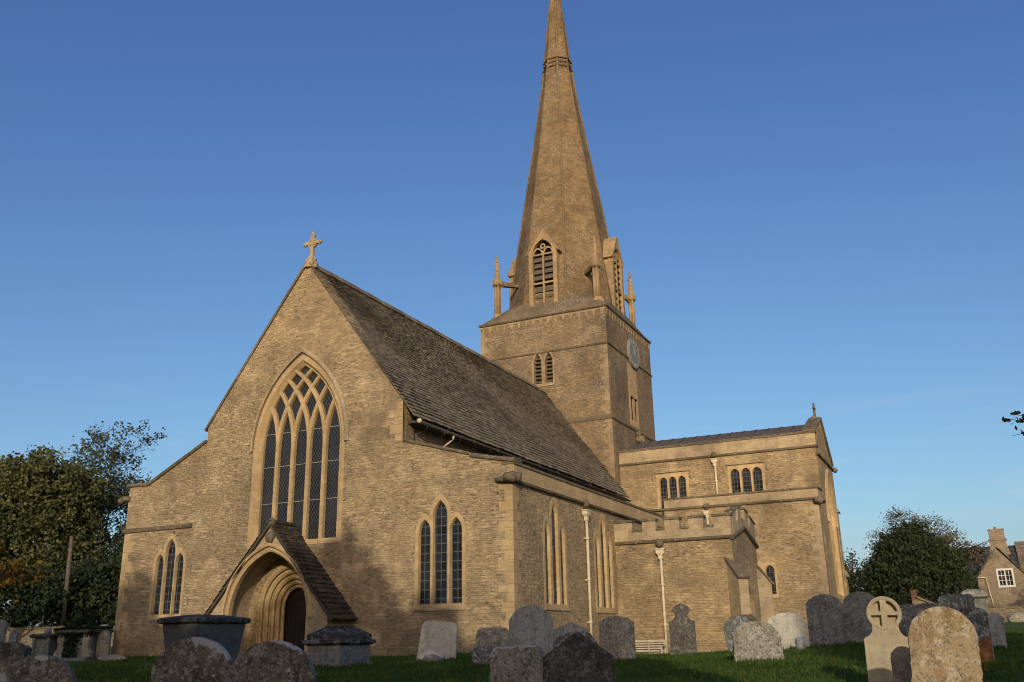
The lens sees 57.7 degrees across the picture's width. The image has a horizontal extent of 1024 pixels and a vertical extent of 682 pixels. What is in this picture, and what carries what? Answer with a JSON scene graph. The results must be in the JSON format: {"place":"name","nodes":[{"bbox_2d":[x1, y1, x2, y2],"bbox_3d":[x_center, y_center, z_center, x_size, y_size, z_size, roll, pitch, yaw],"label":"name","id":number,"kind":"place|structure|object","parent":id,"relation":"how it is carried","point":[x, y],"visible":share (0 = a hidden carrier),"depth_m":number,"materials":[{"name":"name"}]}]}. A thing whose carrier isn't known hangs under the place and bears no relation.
{"place":"outdoors","nodes":[
{"label":"outdoors","id":0,"kind":"place"},
{"bbox_2d":[0,0,1023,626],"label":"sky","id":1,"kind":"structure","parent":0,"point":[805,203],"materials":[{"name":"blue"}]},
{"bbox_2d":[30,622,1023,681],"bbox_3d":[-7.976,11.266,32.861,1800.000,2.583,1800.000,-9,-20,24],"label":"ground","id":2,"kind":"structure","parent":0,"point":[1012,626],"depth_m":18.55,"materials":[{"name":"green plant"}]},
{"bbox_2d":[0,619,7,642],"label":"headstone","id":3,"kind":"object","parent":2,"relation":"on","point":[3,627],"visible":0.49,"depth_m":32.76,"materials":[{"name":"grey stone"}]},
{"bbox_2d":[8,629,18,642],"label":"headstone","id":4,"kind":"object","parent":2,"relation":"on","point":[14,635],"visible":0.36,"depth_m":34.87,"materials":[{"name":"grey stone"}]},
{"bbox_2d":[0,642,31,672],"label":"headstone","id":5,"kind":"object","parent":2,"relation":"on","point":[11,652],"visible":0.55,"depth_m":12.86,"materials":[{"name":"grey stone"}]},
{"bbox_2d":[0,527,54,601],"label":"autumn tree","id":6,"kind":"object","parent":2,"relation":"on","point":[9,573],"visible":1,"depth_m":45.58,"materials":[{"name":"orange plant"}]},
{"bbox_2d":[0,655,77,681],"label":"headstone","id":7,"kind":"object","parent":2,"relation":"on","point":[39,668],"visible":1,"depth_m":11.38,"materials":[{"name":"grey stone"}]},
{"bbox_2d":[29,628,57,655],"bbox_3d":[-17.986,11.907,35.914,0.960,1.535,0.920,-5,-19,14],"label":"chest tomb","id":8,"kind":"object","parent":2,"relation":"on","point":[46,643],"visible":0.58,"depth_m":35.68,"materials":[{"name":"grey stone"}]},
{"bbox_2d":[0,552,104,627],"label":"evergreen tree","id":9,"kind":"object","parent":2,"relation":"on","point":[13,614],"visible":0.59,"depth_m":54.29,"materials":[{"name":"green plant"}]},
{"bbox_2d":[0,442,116,622],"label":"evergreen tree","id":10,"kind":"object","parent":2,"relation":"on","point":[41,495],"visible":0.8,"depth_m":59.10,"materials":[{"name":"green plant"}]},
{"bbox_2d":[6,626,114,647],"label":"boundary wall","id":11,"kind":"structure","parent":2,"relation":"on","point":[25,639],"depth_m":49.02,"materials":[{"name":"stone"}]},
{"bbox_2d":[60,536,73,625],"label":"telegraph pole","id":12,"kind":"object","parent":2,"relation":"on","point":[67,580],"visible":0.66,"depth_m":54.71,"materials":[{"name":"brown wood"}]},
{"bbox_2d":[32,519,125,626],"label":"evergreen tree","id":13,"kind":"object","parent":2,"relation":"on","point":[103,581],"visible":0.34,"depth_m":56.08,"materials":[{"name":"green plant"}]},
{"bbox_2d":[53,617,113,660],"bbox_3d":[-16.569,11.648,35.841,1.694,1.872,1.615,-5,-18,13],"label":"chest tomb","id":14,"kind":"object","parent":2,"relation":"on","point":[77,640],"visible":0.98,"depth_m":35.36,"materials":[{"name":"grey stone"}]},
{"bbox_2d":[95,630,110,656],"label":"headstone","id":15,"kind":"object","parent":2,"relation":"on","point":[103,645],"visible":0.59,"depth_m":35.64,"materials":[{"name":"grey stone"}]},
{"bbox_2d":[58,419,166,622],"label":"deciduous tree","id":16,"kind":"object","parent":2,"relation":"on","point":[116,492],"visible":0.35,"depth_m":67.82,"materials":[{"name":"green plant"}]},
{"bbox_2d":[97,655,127,660],"bbox_3d":[-14.591,11.636,33.990,1.358,0.309,0.662,-9,-20,24],"label":"kerb stone","id":17,"kind":"object","parent":2,"relation":"on","point":[112,657],"visible":0.64,"depth_m":33.75,"materials":[{"name":"grey stone"}]},
{"bbox_2d":[151,637,232,681],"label":"headstone","id":18,"kind":"object","parent":2,"relation":"on","point":[197,659],"visible":0.93,"depth_m":10.65,"materials":[{"name":"grey stone"}]},
{"bbox_2d":[157,615,250,662],"bbox_3d":[-7.020,7.107,21.083,1.192,1.700,1.870,-9,-20,24],"label":"chest tomb","id":19,"kind":"object","parent":2,"relation":"on","point":[226,632],"visible":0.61,"depth_m":20.75,"materials":[{"name":"grey stone"}]},
{"bbox_2d":[227,640,316,681],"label":"headstone","id":20,"kind":"object","parent":2,"relation":"on","point":[275,661],"visible":1,"depth_m":10.26,"materials":[{"name":"grey stone"}]},
{"bbox_2d":[302,626,375,666],"bbox_3d":[-4.446,8.003,23.917,1.228,1.280,1.674,-9,-20,24],"label":"chest tomb","id":21,"kind":"object","parent":2,"relation":"on","point":[348,645],"visible":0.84,"depth_m":23.44,"materials":[{"name":"grey stone"}]},
{"bbox_2d":[422,654,443,661],"bbox_3d":[-2.124,8.510,24.793,0.622,0.310,0.392,-9,-20,24],"label":"kerb stone","id":22,"kind":"object","parent":2,"relation":"on","point":[430,657],"visible":0.66,"depth_m":24.67,"materials":[{"name":"grey stone"}]},
{"bbox_2d":[416,620,457,660],"bbox_3d":[-2.067,8.519,25.801,1.136,1.432,0.110,1,-22,10],"label":"headstone","id":23,"kind":"object","parent":2,"relation":"on","point":[438,638],"visible":0.55,"depth_m":25.83,"materials":[{"name":"grey stone"}]},
{"bbox_2d":[112,0,849,656],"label":"church","id":24,"kind":"structure","parent":2,"relation":"on","point":[388,478],"depth_m":36.97,"materials":[{"name":"beige stone"}]},
{"bbox_2d":[147,533,185,620],"bbox_3d":[-13.397,9.207,36.371,1.720,3.310,0.248,-9,-20,24],"label":"lancet window","id":25,"kind":"structure","parent":24,"relation":"in","point":[169,565],"depth_m":36.33,"materials":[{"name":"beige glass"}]},
{"bbox_2d":[204,517,357,655],"bbox_3d":[-8.176,9.215,33.179,6.029,5.589,2.099,-9,-20,24],"label":"doorway porch","id":26,"kind":"structure","parent":24,"relation":"in","point":[314,602],"depth_m":33.27,"materials":[{"name":"stone"}]},
{"bbox_2d":[247,348,348,548],"bbox_3d":[-8.036,3.935,35.392,4.640,7.595,0.580,-9,-20,24],"label":"great window","id":27,"kind":"structure","parent":24,"relation":"in","point":[300,434],"depth_m":35.36,"materials":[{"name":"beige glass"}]},
{"bbox_2d":[414,493,465,611],"bbox_3d":[-2.394,7.104,31.405,1.970,3.876,0.248,-9,-20,24],"label":"lancet window","id":28,"kind":"structure","parent":24,"relation":"in","point":[440,536],"depth_m":31.34,"materials":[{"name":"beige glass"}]},
{"bbox_2d":[532,350,554,386],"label":"belfry window","id":29,"kind":"structure","parent":24,"relation":"in","point":[543,370],"depth_m":57.95,"materials":[{"name":"stone"}]},
{"bbox_2d":[543,496,569,610],"bbox_3d":[1.486,7.546,33.161,0.228,3.988,2.120,-9,-20,24],"label":"lancet window","id":30,"kind":"structure","parent":24,"relation":"in","point":[554,531],"depth_m":33.13,"materials":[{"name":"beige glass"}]},
{"bbox_2d":[594,512,616,613],"bbox_3d":[3.644,8.877,37.377,0.228,3.988,2.160,-9,-20,24],"label":"lancet window","id":31,"kind":"structure","parent":24,"relation":"in","point":[603,547],"depth_m":37.35,"materials":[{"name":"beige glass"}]},
{"bbox_2d":[656,472,689,512],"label":"square headed window","id":32,"kind":"structure","parent":24,"relation":"in","point":[671,485],"depth_m":53.03,"materials":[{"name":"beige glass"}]},
{"bbox_2d":[727,463,765,492],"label":"square headed window","id":33,"kind":"structure","parent":24,"relation":"in","point":[741,478],"depth_m":51.31,"materials":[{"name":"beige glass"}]},
{"bbox_2d":[757,562,778,598],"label":"round headed window","id":34,"kind":"structure","parent":24,"relation":"in","point":[769,568],"depth_m":48.16,"materials":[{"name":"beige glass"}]},
{"bbox_2d":[825,469,844,599],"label":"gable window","id":35,"kind":"structure","parent":24,"relation":"in","point":[832,515],"depth_m":51.83,"materials":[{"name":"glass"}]},
{"bbox_2d":[472,646,493,665],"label":"headstone","id":36,"kind":"object","parent":2,"relation":"on","point":[480,655],"visible":0.44,"depth_m":22.21,"materials":[{"name":"grey stone"}]},
{"bbox_2d":[476,627,508,647],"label":"headstone","id":37,"kind":"object","parent":2,"relation":"on","point":[493,637],"visible":0.31,"depth_m":23.87,"materials":[{"name":"grey stone"}]},
{"bbox_2d":[489,645,542,681],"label":"headstone","id":38,"kind":"object","parent":2,"relation":"on","point":[519,663],"visible":0.94,"depth_m":13.14,"materials":[{"name":"grey stone"}]},
{"bbox_2d":[509,605,553,656],"bbox_3d":[0.453,7.080,21.737,1.056,1.717,0.130,-3,-18,7],"label":"headstone","id":39,"kind":"object","parent":2,"relation":"on","point":[530,625],"visible":0.53,"depth_m":21.78,"materials":[{"name":"grey stone"}]},
{"bbox_2d":[554,622,587,641],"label":"headstone","id":40,"kind":"object","parent":2,"relation":"on","point":[568,627],"visible":0.28,"depth_m":21.91,"materials":[{"name":"grey stone"}]},
{"bbox_2d":[553,632,598,647],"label":"headstone","id":41,"kind":"object","parent":2,"relation":"on","point":[559,640],"visible":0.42,"depth_m":19.94,"materials":[{"name":"grey stone"}]},
{"bbox_2d":[543,632,615,681],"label":"headstone","id":42,"kind":"object","parent":2,"relation":"on","point":[577,657],"visible":1,"depth_m":10.64,"materials":[{"name":"grey stone"}]},
{"bbox_2d":[598,616,635,660],"bbox_3d":[2.476,7.179,21.791,0.853,1.402,0.110,-4,-18,8],"label":"headstone","id":43,"kind":"object","parent":2,"relation":"on","point":[616,636],"visible":0.55,"depth_m":21.81,"materials":[{"name":"grey stone"}]},
{"bbox_2d":[635,639,666,653],"bbox_3d":[5.279,12.100,36.340,1.440,0.788,0.580,-9,-20,24],"label":"bench","id":44,"kind":"object","parent":2,"relation":"on","point":[661,648],"visible":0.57,"depth_m":36.54,"materials":[{"name":"brown wood"}]},
{"bbox_2d":[669,603,696,654],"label":"headstone","id":45,"kind":"object","parent":2,"relation":"on","point":[682,630],"visible":0.69,"depth_m":26.68,"materials":[{"name":"grey stone"}]},
{"bbox_2d":[723,616,748,651],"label":"headstone","id":46,"kind":"object","parent":2,"relation":"on","point":[731,625],"visible":0.31,"depth_m":24.89,"materials":[{"name":"grey stone"}]},
{"bbox_2d":[733,620,784,662],"bbox_3d":[5.256,6.596,19.817,1.072,1.220,0.110,-5,-19,14],"label":"headstone","id":47,"kind":"object","parent":2,"relation":"on","point":[759,639],"visible":0.57,"depth_m":19.82,"materials":[{"name":"grey stone"}]},
{"bbox_2d":[768,612,809,648],"bbox_3d":[7.092,7.633,23.801,0.999,1.309,0.110,-5,-19,14],"label":"headstone","id":48,"kind":"object","parent":2,"relation":"on","point":[790,627],"visible":0.41,"depth_m":23.81,"materials":[{"name":"beige stone"}]},
{"bbox_2d":[795,636,805,649],"bbox_3d":[7.124,7.497,22.941,0.233,0.400,0.220,2,-18,-9],"label":"ball stone","id":49,"kind":"object","parent":2,"relation":"on","point":[799,642],"visible":0.76,"depth_m":22.88,"materials":[{"name":"grey stone"}]},
{"bbox_2d":[805,594,846,646],"bbox_3d":[8.036,7.331,23.740,0.915,1.663,0.110,-6,-19,16],"label":"headstone","id":50,"kind":"object","parent":2,"relation":"on","point":[825,619],"visible":0.63,"depth_m":23.74,"materials":[{"name":"grey stone"}]},
{"bbox_2d":[843,548,865,593],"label":"tree","id":51,"kind":"object","parent":2,"relation":"on","point":[851,573],"visible":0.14,"depth_m":71.49,"materials":[{"name":"green plant"}]},
{"bbox_2d":[842,591,874,643],"bbox_3d":[8.975,7.256,23.727,0.936,1.665,0.110,-7,-19,17],"label":"headstone","id":52,"kind":"object","parent":2,"relation":"on","point":[858,625],"visible":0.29,"depth_m":23.79,"materials":[{"name":"grey stone"}]},
{"bbox_2d":[864,596,908,681],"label":"headstone","id":53,"kind":"object","parent":2,"relation":"on","point":[885,638],"visible":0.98,"depth_m":13.38,"materials":[{"name":"beige stone"}]},
{"bbox_2d":[890,646,910,681],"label":"headstone","id":54,"kind":"object","parent":2,"relation":"on","point":[900,661],"visible":0.65,"depth_m":11.69,"materials":[{"name":"grey stone"}]},
{"bbox_2d":[899,604,914,636],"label":"headstone","id":55,"kind":"object","parent":2,"relation":"on","point":[904,608],"visible":0.1,"depth_m":20.88,"materials":[{"name":"grey stone"}]},
{"bbox_2d":[851,518,986,604],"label":"yew tree","id":56,"kind":"object","parent":2,"relation":"on","point":[924,563],"visible":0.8,"depth_m":66.78,"materials":[{"name":"green plant"}]},
{"bbox_2d":[904,602,941,635],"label":"headstone","id":57,"kind":"object","parent":2,"relation":"on","point":[911,613],"visible":0.24,"depth_m":18.95,"materials":[{"name":"grey stone"}]},
{"bbox_2d":[910,590,935,604],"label":"outbuilding","id":58,"kind":"structure","parent":2,"relation":"on","point":[915,599],"depth_m":60.28,"materials":[{"name":"stone"}]},
{"bbox_2d":[862,506,998,573],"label":"birch tree","id":59,"kind":"object","parent":2,"relation":"on","point":[978,552],"visible":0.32,"depth_m":77.54,"materials":[{"name":"green plant"}]},
{"bbox_2d":[907,606,982,681],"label":"headstone","id":60,"kind":"object","parent":2,"relation":"on","point":[943,643],"visible":1,"depth_m":10.77,"materials":[{"name":"beige stone"}]},
{"bbox_2d":[938,593,974,608],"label":"headstone","id":61,"kind":"object","parent":2,"relation":"on","point":[953,601],"visible":0.2,"depth_m":21.89,"materials":[{"name":"grey stone"}]},
{"bbox_2d":[954,607,994,665],"bbox_3d":[7.832,5.215,15.796,0.635,1.318,0.122,-10,-20,26],"label":"headstone","id":62,"kind":"object","parent":2,"relation":"on","point":[977,617],"visible":0.35,"depth_m":15.74,"materials":[{"name":"grey stone"}]},
{"bbox_2d":[960,589,989,613],"bbox_3d":[13.790,8.215,27.587,0.840,1.630,0.840,-7,-19,19],"label":"pedestal tomb","id":63,"kind":"object","parent":2,"relation":"on","point":[980,596],"visible":0.32,"depth_m":27.40,"materials":[{"name":"beige stone"}]},
{"bbox_2d":[959,527,1023,605],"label":"cottage","id":64,"kind":"structure","parent":2,"relation":"on","point":[1001,583],"depth_m":84.78,"materials":[{"name":"brown stone"}]},
{"bbox_2d":[996,568,1015,587],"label":"window","id":65,"kind":"structure","parent":64,"relation":"in","point":[1005,576],"depth_m":84.33,"materials":[{"name":"white paint"}]},
{"bbox_2d":[988,613,1006,648],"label":"headstone","id":66,"kind":"object","parent":2,"relation":"on","point":[996,626],"visible":0.34,"depth_m":19.79,"materials":[{"name":"grey stone"}]},
{"bbox_2d":[987,606,1023,621],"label":"boundary wall","id":67,"kind":"structure","parent":2,"relation":"on","point":[1004,612],"depth_m":49.31,"materials":[{"name":"stone"}]},
{"bbox_2d":[1002,411,1023,435],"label":"overhanging tree","id":68,"kind":"object","parent":2,"relation":"on","point":[1004,420],"visible":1,"depth_m":14.06,"materials":[{"name":"green plant"}]},
{"bbox_2d":[1007,611,1023,621],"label":"rockery stone","id":69,"kind":"object","parent":2,"relation":"on","point":[1016,616],"visible":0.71,"depth_m":47.11,"materials":[{"name":"beige stone"}]},
{"bbox_2d":[76,634,1018,681],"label":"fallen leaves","id":70,"kind":"object","parent":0,"point":[729,672],"visible":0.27,"depth_m":18.75,"materials":[{"name":"brown plant"}]}
]}

